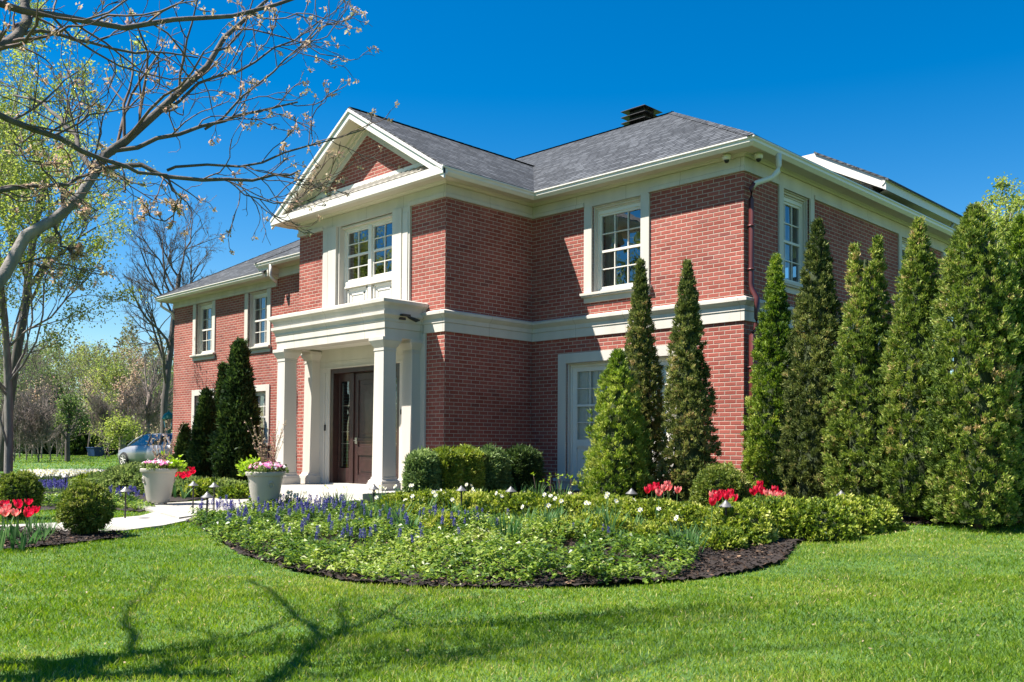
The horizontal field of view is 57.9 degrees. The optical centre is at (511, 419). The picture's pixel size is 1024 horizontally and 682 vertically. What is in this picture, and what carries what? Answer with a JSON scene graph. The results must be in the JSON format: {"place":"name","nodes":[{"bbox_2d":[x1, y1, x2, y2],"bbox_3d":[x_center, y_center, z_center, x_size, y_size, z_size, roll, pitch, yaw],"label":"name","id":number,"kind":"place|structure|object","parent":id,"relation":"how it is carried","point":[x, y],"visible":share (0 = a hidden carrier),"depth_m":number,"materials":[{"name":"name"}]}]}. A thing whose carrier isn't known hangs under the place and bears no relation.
{"place":"outdoors","nodes":[
{"label":"outdoors","id":0,"kind":"place"},
{"bbox_2d":[0,504,245,532],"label":"path","id":1,"kind":"structure","parent":0,"point":[154,520],"depth_m":13.70,"materials":[{"name":"white concrete"}]},
{"bbox_2d":[0,453,1023,681],"bbox_3d":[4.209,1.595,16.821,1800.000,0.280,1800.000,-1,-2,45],"label":"ground","id":2,"kind":"structure","parent":0,"point":[617,584],"depth_m":6.53,"materials":[{"name":"plant"}]},
{"bbox_2d":[0,328,42,409],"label":"woodland tree","id":3,"kind":"object","parent":2,"relation":"on","point":[20,373],"visible":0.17,"depth_m":66.44,"materials":[{"name":"green plant"}]},
{"bbox_2d":[0,469,45,519],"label":"ball shrub","id":4,"kind":"object","parent":2,"relation":"on","point":[22,484],"visible":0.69,"depth_m":14.37,"materials":[{"name":"green plant"}]},
{"bbox_2d":[0,332,58,457],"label":"woodland shrub","id":5,"kind":"object","parent":2,"relation":"on","point":[34,360],"visible":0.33,"depth_m":57.69,"materials":[{"name":"green plant"}]},
{"bbox_2d":[0,393,65,461],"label":"bare shrub","id":6,"kind":"object","parent":2,"relation":"on","point":[16,418],"visible":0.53,"depth_m":46.07,"materials":[{"name":"brown plant"}]},
{"bbox_2d":[14,397,53,460],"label":"bare shrub","id":7,"kind":"object","parent":2,"relation":"on","point":[37,415],"visible":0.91,"depth_m":46.58,"materials":[{"name":"brown plant"}]},
{"bbox_2d":[14,389,54,459],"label":"bare shrub","id":8,"kind":"object","parent":2,"relation":"on","point":[24,397],"visible":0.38,"depth_m":49.90,"materials":[{"name":"brown plant"}]},
{"bbox_2d":[15,374,64,453],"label":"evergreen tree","id":9,"kind":"object","parent":2,"relation":"on","point":[53,450],"visible":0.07,"depth_m":78.83,"materials":[{"name":"green plant"}]},
{"bbox_2d":[17,376,63,457],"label":"woodland shrub","id":10,"kind":"object","parent":2,"relation":"on","point":[41,392],"visible":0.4,"depth_m":55.71,"materials":[{"name":"green plant"}]},
{"bbox_2d":[9,331,108,453],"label":"woodland tree","id":11,"kind":"object","parent":2,"relation":"on","point":[78,389],"visible":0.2,"depth_m":79.45,"materials":[{"name":"green plant"}]},
{"bbox_2d":[22,351,99,456],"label":"woodland shrub","id":12,"kind":"object","parent":2,"relation":"on","point":[56,381],"visible":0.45,"depth_m":64.22,"materials":[{"name":"green plant"}]},
{"bbox_2d":[0,526,128,548],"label":"mulch bed","id":13,"kind":"object","parent":2,"relation":"on","point":[68,537],"visible":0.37,"depth_m":11.46,"materials":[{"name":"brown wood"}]},
{"bbox_2d":[52,478,117,534],"bbox_3d":[-5.515,1.156,11.973,0.767,0.810,0.802,1,-2,-15],"label":"ball shrub","id":14,"kind":"object","parent":13,"relation":"on","point":[84,506],"visible":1,"depth_m":11.80,"materials":[{"name":"green plant"}]},
{"bbox_2d":[23,343,107,399],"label":"woodland tree","id":15,"kind":"object","parent":2,"relation":"on","point":[66,364],"visible":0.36,"depth_m":82.51,"materials":[{"name":"green plant"}]},
{"bbox_2d":[49,387,91,461],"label":"tree","id":16,"kind":"object","parent":2,"relation":"on","point":[69,414],"visible":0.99,"depth_m":47.90,"materials":[{"name":"green plant"}]},
{"bbox_2d":[0,24,157,471],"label":"lime maple","id":17,"kind":"object","parent":2,"relation":"on","point":[17,348],"visible":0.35,"depth_m":35.81,"materials":[{"name":"green plant"}]},
{"bbox_2d":[58,419,107,454],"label":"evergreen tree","id":18,"kind":"object","parent":2,"relation":"on","point":[78,447],"visible":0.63,"depth_m":72.97,"materials":[{"name":"green plant"}]},
{"bbox_2d":[0,316,173,438],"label":"wood","id":19,"kind":"object","parent":2,"relation":"on","point":[134,341],"visible":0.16,"depth_m":95.78,"materials":[{"name":"green plant"}]},
{"bbox_2d":[59,369,120,455],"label":"woodland shrub","id":20,"kind":"object","parent":2,"relation":"on","point":[91,388],"visible":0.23,"depth_m":71.72,"materials":[{"name":"green plant"}]},
{"bbox_2d":[58,335,140,410],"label":"woodland tree","id":21,"kind":"object","parent":2,"relation":"on","point":[82,353],"visible":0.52,"depth_m":80.16,"materials":[{"name":"green plant"}]},
{"bbox_2d":[0,470,205,510],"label":"mulch bed","id":22,"kind":"object","parent":2,"relation":"on","point":[52,506],"visible":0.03,"depth_m":18.90,"materials":[{"name":"brown soil"}]},
{"bbox_2d":[0,0,153,473],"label":"young maple","id":23,"kind":"object","parent":22,"relation":"on","point":[13,169],"visible":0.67,"depth_m":26.83,"materials":[{"name":"green plant"}]},
{"bbox_2d":[41,490,155,509],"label":"groundcover","id":24,"kind":"object","parent":22,"relation":"on","point":[131,500],"visible":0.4,"depth_m":17.39,"materials":[{"name":"green plant"}]},
{"bbox_2d":[98,461,140,493],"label":"shrub","id":25,"kind":"object","parent":22,"relation":"on","point":[123,472],"visible":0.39,"depth_m":21.27,"materials":[{"name":"green plant"}]},
{"bbox_2d":[127,469,192,494],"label":"shrub","id":26,"kind":"object","parent":22,"relation":"on","point":[136,479],"visible":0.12,"depth_m":20.84,"materials":[{"name":"green plant"}]},
{"bbox_2d":[172,422,190,470],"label":"dark conifer","id":27,"kind":"object","parent":22,"relation":"on","point":[182,442],"visible":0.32,"depth_m":29.92,"materials":[{"name":"green plant"}]},
{"bbox_2d":[178,477,223,497],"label":"shrub","id":28,"kind":"object","parent":22,"relation":"on","point":[201,488],"visible":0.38,"depth_m":19.94,"materials":[{"name":"green plant"}]},
{"bbox_2d":[184,386,218,477],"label":"dark conifer","id":29,"kind":"object","parent":22,"relation":"on","point":[203,426],"visible":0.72,"depth_m":26.91,"materials":[{"name":"green plant"}]},
{"bbox_2d":[214,361,226,425],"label":"dark conifer","id":30,"kind":"object","parent":22,"relation":"on","point":[221,374],"visible":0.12,"depth_m":28.23,"materials":[{"name":"green plant"}]},
{"bbox_2d":[215,482,249,498],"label":"shrub","id":31,"kind":"object","parent":22,"relation":"on","point":[237,491],"visible":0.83,"depth_m":19.30,"materials":[{"name":"green plant"}]},
{"bbox_2d":[206,336,267,482],"bbox_3d":[-7.269,-0.211,24.509,1.561,4.078,1.648,0,-2,0],"label":"dark conifer","id":32,"kind":"object","parent":22,"relation":"on","point":[231,446],"visible":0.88,"depth_m":24.14,"materials":[{"name":"green plant"}]},
{"bbox_2d":[84,390,125,458],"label":"bare shrub","id":33,"kind":"object","parent":2,"relation":"on","point":[101,407],"visible":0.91,"depth_m":57.44,"materials":[{"name":"brown plant"}]},
{"bbox_2d":[83,359,143,456],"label":"woodland shrub","id":34,"kind":"object","parent":2,"relation":"on","point":[99,374],"visible":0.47,"depth_m":66.13,"materials":[{"name":"green plant"}]},
{"bbox_2d":[97,409,145,453],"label":"woodland shrub","id":35,"kind":"object","parent":2,"relation":"on","point":[120,430],"visible":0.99,"depth_m":55.85,"materials":[{"name":"green plant"}]},
{"bbox_2d":[112,359,150,451],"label":"bare tree","id":36,"kind":"object","parent":2,"relation":"on","point":[136,376],"visible":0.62,"depth_m":61.79,"materials":[{"name":"brown plant"}]},
{"bbox_2d":[95,353,172,439],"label":"woodland shrub","id":37,"kind":"object","parent":2,"relation":"on","point":[124,369],"visible":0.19,"depth_m":67.04,"materials":[{"name":"green plant"}]},
{"bbox_2d":[108,378,161,439],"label":"bare shrub","id":38,"kind":"object","parent":2,"relation":"on","point":[139,400],"visible":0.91,"depth_m":59.56,"materials":[{"name":"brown plant"}]},
{"bbox_2d":[118,433,172,464],"bbox_3d":[-14.041,1.210,36.980,3.848,1.376,1.723,-1,-2,36],"label":"parked car","id":39,"kind":"object","parent":2,"relation":"on","point":[139,449],"visible":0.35,"depth_m":36.28,"materials":[{"name":"silver metal"}]},
{"bbox_2d":[139,347,172,434],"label":"bare tree","id":40,"kind":"object","parent":2,"relation":"on","point":[152,384],"visible":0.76,"depth_m":60.52,"materials":[{"name":"brown plant"}]},
{"bbox_2d":[99,194,232,432],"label":"bare tree","id":41,"kind":"object","parent":2,"relation":"on","point":[166,367],"visible":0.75,"depth_m":50.28,"materials":[{"name":"brown plant"}]},
{"bbox_2d":[0,0,403,292],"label":"overhanging maple","id":42,"kind":"object","parent":2,"relation":"on","point":[15,38],"visible":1,"depth_m":5.79,"materials":[{"name":"grey plant"}]},
{"bbox_2d":[138,498,304,518],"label":"walkway","id":43,"kind":"structure","parent":2,"relation":"on","point":[179,510],"depth_m":16.52,"materials":[{"name":"white concrete"}]},
{"bbox_2d":[140,468,177,504],"bbox_3d":[-6.649,1.245,17.434,0.670,0.675,0.670,0,-2,20],"label":"planter urn","id":44,"kind":"object","parent":43,"relation":"on","point":[158,485],"visible":0.94,"depth_m":17.22,"materials":[{"name":"grey plastic"}]},
{"bbox_2d":[136,458,183,470],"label":"potted pansies","id":45,"kind":"object","parent":44,"relation":"in","point":[149,465],"visible":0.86,"depth_m":17.28,"materials":[{"name":"pink plant"}]},
{"bbox_2d":[146,421,182,468],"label":"willow twigs","id":46,"kind":"object","parent":44,"relation":"in","point":[164,445],"visible":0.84,"depth_m":17.55,"materials":[{"name":"brown plant"}]},
{"bbox_2d":[154,104,987,493],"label":"brick house","id":47,"kind":"structure","parent":2,"relation":"on","point":[434,290],"depth_m":19.82,"materials":[{"name":"brick"}]},
{"bbox_2d":[189,300,215,360],"bbox_3d":[-10.367,-3.008,31.510,1.660,1.950,0.442,-1,-2,45],"label":"window","id":48,"kind":"structure","parent":47,"relation":"in","point":[198,317],"depth_m":31.82,"materials":[{"name":"white paint"}]},
{"bbox_2d":[244,288,271,353],"bbox_3d":[-7.876,-3.061,29.052,1.660,1.950,0.442,-1,-2,45],"label":"window","id":49,"kind":"structure","parent":47,"relation":"in","point":[251,317],"depth_m":29.37,"materials":[{"name":"white paint"}]},
{"bbox_2d":[254,384,269,445],"bbox_3d":[-7.888,-0.137,28.977,1.640,1.900,0.422,-1,-2,45],"label":"window","id":50,"kind":"structure","parent":47,"relation":"in","point":[266,387],"depth_m":28.44,"materials":[{"name":"white paint"}]},
{"bbox_2d":[280,483,403,502],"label":"porch floor","id":51,"kind":"structure","parent":47,"relation":"attached to","point":[316,489],"depth_m":18.85,"materials":[{"name":"white concrete"}]},
{"bbox_2d":[353,371,373,483],"bbox_3d":[-3.201,0.187,20.733,1.080,2.550,0.171,-1,-2,45],"label":"front door","id":52,"kind":"structure","parent":47,"relation":"in","point":[364,381],"depth_m":20.87,"materials":[{"name":"brown wood"}]},
{"bbox_2d":[322,206,411,307],"bbox_3d":[-2.997,-3.350,21.044,3.240,2.300,0.975,-1,-2,45],"label":"window","id":53,"kind":"structure","parent":47,"relation":"in","point":[389,250],"depth_m":21.02,"materials":[{"name":"white paint"}]},
{"bbox_2d":[553,345,675,493],"bbox_3d":[2.178,0.178,18.994,3.280,3.240,0.350,-1,-2,45],"label":"garden door","id":54,"kind":"structure","parent":47,"relation":"in","point":[582,377],"depth_m":19.85,"materials":[{"name":"white paint"}]},
{"bbox_2d":[579,193,651,303],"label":"window","id":55,"kind":"structure","parent":47,"relation":"in","point":[627,234],"depth_m":19.49,"materials":[{"name":"white paint"}]},
{"bbox_2d":[778,186,814,295],"bbox_3d":[5.558,-3.482,18.441,0.442,2.030,1.540,-1,-2,45],"label":"window","id":56,"kind":"structure","parent":47,"relation":"in","point":[785,198],"depth_m":18.71,"materials":[{"name":"white paint"}]},
{"bbox_2d":[187,488,1019,587],"bbox_3d":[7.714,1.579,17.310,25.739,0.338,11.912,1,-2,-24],"label":"mulch bed","id":57,"kind":"object","parent":2,"relation":"on","point":[779,555],"visible":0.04,"depth_m":8.95,"materials":[{"name":"brown wood"}]},
{"bbox_2d":[245,471,285,508],"bbox_3d":[-4.217,1.215,15.827,0.670,0.675,0.670,0,-2,22],"label":"planter urn","id":58,"kind":"object","parent":57,"relation":"on","point":[265,486],"visible":0.72,"depth_m":15.60,"materials":[{"name":"grey plastic"}]},
{"bbox_2d":[238,461,288,476],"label":"potted pansies","id":59,"kind":"object","parent":58,"relation":"in","point":[271,467],"visible":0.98,"depth_m":15.65,"materials":[{"name":"pink plant"}]},
{"bbox_2d":[244,417,286,471],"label":"willow twigs","id":60,"kind":"object","parent":58,"relation":"in","point":[264,458],"visible":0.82,"depth_m":15.93,"materials":[{"name":"brown plant"}]},
{"bbox_2d":[376,490,425,512],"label":"shrub","id":61,"kind":"object","parent":57,"relation":"on","point":[398,496],"visible":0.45,"depth_m":14.72,"materials":[{"name":"green plant"}]},
{"bbox_2d":[400,445,442,491],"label":"yew shrub","id":62,"kind":"object","parent":57,"relation":"on","point":[421,468],"visible":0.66,"depth_m":16.33,"materials":[{"name":"green plant"}]},
{"bbox_2d":[188,497,699,587],"bbox_3d":[-1.842,1.359,11.875,4.084,0.465,9.941,2,-2,-36],"label":"groundcover","id":63,"kind":"object","parent":57,"relation":"on","point":[576,559],"visible":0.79,"depth_m":9.56,"materials":[{"name":"green plant"}]},
{"bbox_2d":[420,510,468,531],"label":"shrub","id":64,"kind":"object","parent":57,"relation":"on","point":[429,520],"visible":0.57,"depth_m":12.36,"materials":[{"name":"green plant"}]},
{"bbox_2d":[432,444,465,489],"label":"yew shrub","id":65,"kind":"object","parent":57,"relation":"on","point":[451,465],"visible":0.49,"depth_m":16.71,"materials":[{"name":"green plant"}]},
{"bbox_2d":[429,487,468,511],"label":"shrub","id":66,"kind":"object","parent":57,"relation":"on","point":[442,497],"visible":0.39,"depth_m":14.90,"materials":[{"name":"green plant"}]},
{"bbox_2d":[453,444,486,491],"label":"yew shrub","id":67,"kind":"object","parent":57,"relation":"on","point":[474,465],"visible":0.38,"depth_m":17.09,"materials":[{"name":"green plant"}]},
{"bbox_2d":[453,488,491,515],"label":"shrub","id":68,"kind":"object","parent":57,"relation":"on","point":[469,500],"visible":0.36,"depth_m":14.58,"materials":[{"name":"green plant"}]},
{"bbox_2d":[474,489,516,516],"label":"shrub","id":69,"kind":"object","parent":57,"relation":"on","point":[491,498],"visible":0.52,"depth_m":14.16,"materials":[{"name":"green plant"}]},
{"bbox_2d":[479,442,513,492],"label":"yew shrub","id":70,"kind":"object","parent":57,"relation":"on","point":[498,469],"visible":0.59,"depth_m":17.50,"materials":[{"name":"green plant"}]},
{"bbox_2d":[485,514,533,539],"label":"daffodil clump","id":71,"kind":"object","parent":57,"relation":"on","point":[510,529],"visible":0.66,"depth_m":11.10,"materials":[{"name":"green plant"}]},
{"bbox_2d":[501,490,543,517],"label":"shrub","id":72,"kind":"object","parent":57,"relation":"on","point":[525,498],"visible":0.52,"depth_m":13.98,"materials":[{"name":"green plant"}]},
{"bbox_2d":[504,442,546,492],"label":"yew shrub","id":73,"kind":"object","parent":57,"relation":"on","point":[526,461],"visible":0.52,"depth_m":18.09,"materials":[{"name":"green plant"}]},
{"bbox_2d":[524,491,577,518],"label":"shrub","id":74,"kind":"object","parent":57,"relation":"on","point":[535,503],"visible":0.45,"depth_m":13.76,"materials":[{"name":"green plant"}]},
{"bbox_2d":[565,492,592,514],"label":"shrub","id":75,"kind":"object","parent":57,"relation":"on","point":[581,497],"visible":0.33,"depth_m":13.84,"materials":[{"name":"green plant"}]},
{"bbox_2d":[580,492,619,512],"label":"shrub","id":76,"kind":"object","parent":57,"relation":"on","point":[599,499],"visible":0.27,"depth_m":13.70,"materials":[{"name":"green plant"}]},
{"bbox_2d":[572,347,659,501],"bbox_3d":[1.677,0.221,14.974,1.392,2.828,1.473,-1,-2,45],"label":"columnar cedar","id":77,"kind":"object","parent":57,"relation":"on","point":[617,457],"visible":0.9,"depth_m":14.74,"materials":[{"name":"green plant"}]},
{"bbox_2d":[595,514,639,534],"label":"shrub","id":78,"kind":"object","parent":57,"relation":"on","point":[627,524],"visible":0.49,"depth_m":11.78,"materials":[{"name":"green plant"}]},
{"bbox_2d":[600,495,653,523],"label":"shrub","id":79,"kind":"object","parent":57,"relation":"on","point":[626,503],"visible":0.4,"depth_m":12.85,"materials":[{"name":"green plant"}]},
{"bbox_2d":[621,258,666,499],"bbox_3d":[2.184,-0.597,15.944,1.112,4.452,1.021,-1,-2,45],"label":"columnar cedar","id":80,"kind":"object","parent":57,"relation":"on","point":[642,359],"visible":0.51,"depth_m":15.77,"materials":[{"name":"green plant"}]},
{"bbox_2d":[630,520,675,541],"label":"shrub","id":81,"kind":"object","parent":57,"relation":"on","point":[651,528],"visible":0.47,"depth_m":10.88,"materials":[{"name":"green plant"}]},
{"bbox_2d":[638,497,678,522],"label":"shrub","id":82,"kind":"object","parent":57,"relation":"on","point":[661,503],"visible":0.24,"depth_m":12.79,"materials":[{"name":"green plant"}]},
{"bbox_2d":[651,500,704,531],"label":"shrub","id":83,"kind":"object","parent":57,"relation":"on","point":[682,510],"visible":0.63,"depth_m":12.28,"materials":[{"name":"green plant"}]},
{"bbox_2d":[662,515,710,553],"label":"daffodil clump","id":84,"kind":"object","parent":57,"relation":"on","point":[696,540],"visible":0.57,"depth_m":9.82,"materials":[{"name":"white plant"}]},
{"bbox_2d":[655,259,722,501],"bbox_3d":[2.865,-0.512,14.964,1.102,4.255,1.032,0,-2,20],"label":"columnar cedar","id":85,"kind":"object","parent":57,"relation":"on","point":[688,402],"visible":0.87,"depth_m":14.77,"materials":[{"name":"green plant"}]},
{"bbox_2d":[682,505,714,532],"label":"shrub","id":86,"kind":"object","parent":57,"relation":"on","point":[699,518],"visible":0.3,"depth_m":12.13,"materials":[{"name":"green plant"}]},
{"bbox_2d":[689,461,752,506],"bbox_3d":[3.049,1.108,13.550,0.934,1.026,0.973,0,-2,26],"label":"ball shrub","id":87,"kind":"object","parent":57,"relation":"on","point":[713,477],"visible":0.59,"depth_m":13.33,"materials":[{"name":"green plant"}]},
{"bbox_2d":[699,525,750,550],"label":"shrub","id":88,"kind":"object","parent":57,"relation":"on","point":[725,537],"visible":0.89,"depth_m":10.36,"materials":[{"name":"green plant"}]},
{"bbox_2d":[702,496,781,541],"bbox_3d":[2.754,1.225,11.175,1.006,0.620,1.003,1,-2,-21],"label":"shrub","id":89,"kind":"object","parent":57,"relation":"on","point":[739,512],"visible":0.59,"depth_m":10.97,"materials":[{"name":"green plant"}]},
{"bbox_2d":[723,521,772,545],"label":"shrub","id":90,"kind":"object","parent":57,"relation":"on","point":[751,531],"visible":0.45,"depth_m":10.72,"materials":[{"name":"green plant"}]},
{"bbox_2d":[740,253,799,497],"bbox_3d":[4.517,-0.662,15.745,1.274,4.451,1.278,0,-2,11],"label":"columnar cedar","id":91,"kind":"object","parent":57,"relation":"on","point":[766,402],"visible":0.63,"depth_m":15.60,"materials":[{"name":"green plant"}]},
{"bbox_2d":[741,493,805,540],"bbox_3d":[3.177,1.224,11.646,1.022,0.627,1.068,1,-2,-18],"label":"shrub","id":92,"kind":"object","parent":57,"relation":"on","point":[768,500],"visible":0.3,"depth_m":11.36,"materials":[{"name":"green plant"}]},
{"bbox_2d":[765,494,824,541],"bbox_3d":[3.479,1.226,11.629,1.091,0.614,1.046,-1,-2,36],"label":"shrub","id":93,"kind":"object","parent":57,"relation":"on","point":[792,501],"visible":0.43,"depth_m":11.29,"materials":[{"name":"green plant"}]},
{"bbox_2d":[769,216,850,501],"bbox_3d":[4.900,-0.862,14.819,1.423,4.850,1.393,-1,-2,45],"label":"columnar cedar","id":94,"kind":"object","parent":57,"relation":"on","point":[818,303],"visible":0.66,"depth_m":14.63,"materials":[{"name":"green plant"}]},
{"bbox_2d":[790,496,860,541],"bbox_3d":[3.809,1.236,11.523,1.021,0.586,1.001,0,-2,1],"label":"shrub","id":95,"kind":"object","parent":57,"relation":"on","point":[835,517],"visible":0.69,"depth_m":11.21,"materials":[{"name":"green plant"}]},
{"bbox_2d":[818,234,899,511],"bbox_3d":[5.343,-0.636,13.992,1.428,4.381,1.419,-1,-2,45],"label":"columnar cedar","id":96,"kind":"object","parent":57,"relation":"on","point":[856,421],"visible":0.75,"depth_m":13.85,"materials":[{"name":"green plant"}]},
{"bbox_2d":[830,493,887,535],"bbox_3d":[4.412,1.244,12.219,1.034,0.580,1.072,0,-2,20],"label":"shrub","id":97,"kind":"object","parent":57,"relation":"on","point":[857,505],"visible":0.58,"depth_m":11.94,"materials":[{"name":"green plant"}]},
{"bbox_2d":[864,495,907,531],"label":"shrub","id":98,"kind":"object","parent":57,"relation":"on","point":[890,514],"visible":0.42,"depth_m":12.28,"materials":[{"name":"green plant"}]},
{"bbox_2d":[865,216,953,520],"bbox_3d":[5.815,-0.695,13.193,1.369,4.486,1.192,1,-2,-13],"label":"columnar cedar","id":99,"kind":"object","parent":57,"relation":"on","point":[916,285],"visible":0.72,"depth_m":13.04,"materials":[{"name":"green plant"}]},
{"bbox_2d":[996,211,1023,525],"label":"columnar cedar","id":100,"kind":"object","parent":57,"relation":"on","point":[1015,247],"visible":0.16,"depth_m":12.34,"materials":[{"name":"green plant"}]},
{"bbox_2d":[918,201,1023,529],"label":"columnar cedar","id":101,"kind":"object","parent":2,"relation":"on","point":[973,283],"visible":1,"depth_m":11.99,"materials":[{"name":"green plant"}]},
{"bbox_2d":[974,172,1023,321],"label":"spring tree","id":102,"kind":"object","parent":2,"relation":"on","point":[1006,223],"visible":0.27,"depth_m":40.51,"materials":[{"name":"green plant"}]},
{"bbox_2d":[0,0,1023,433],"label":"sky","id":103,"kind":"structure","parent":0,"point":[926,97],"materials":[{"name":"blue"}]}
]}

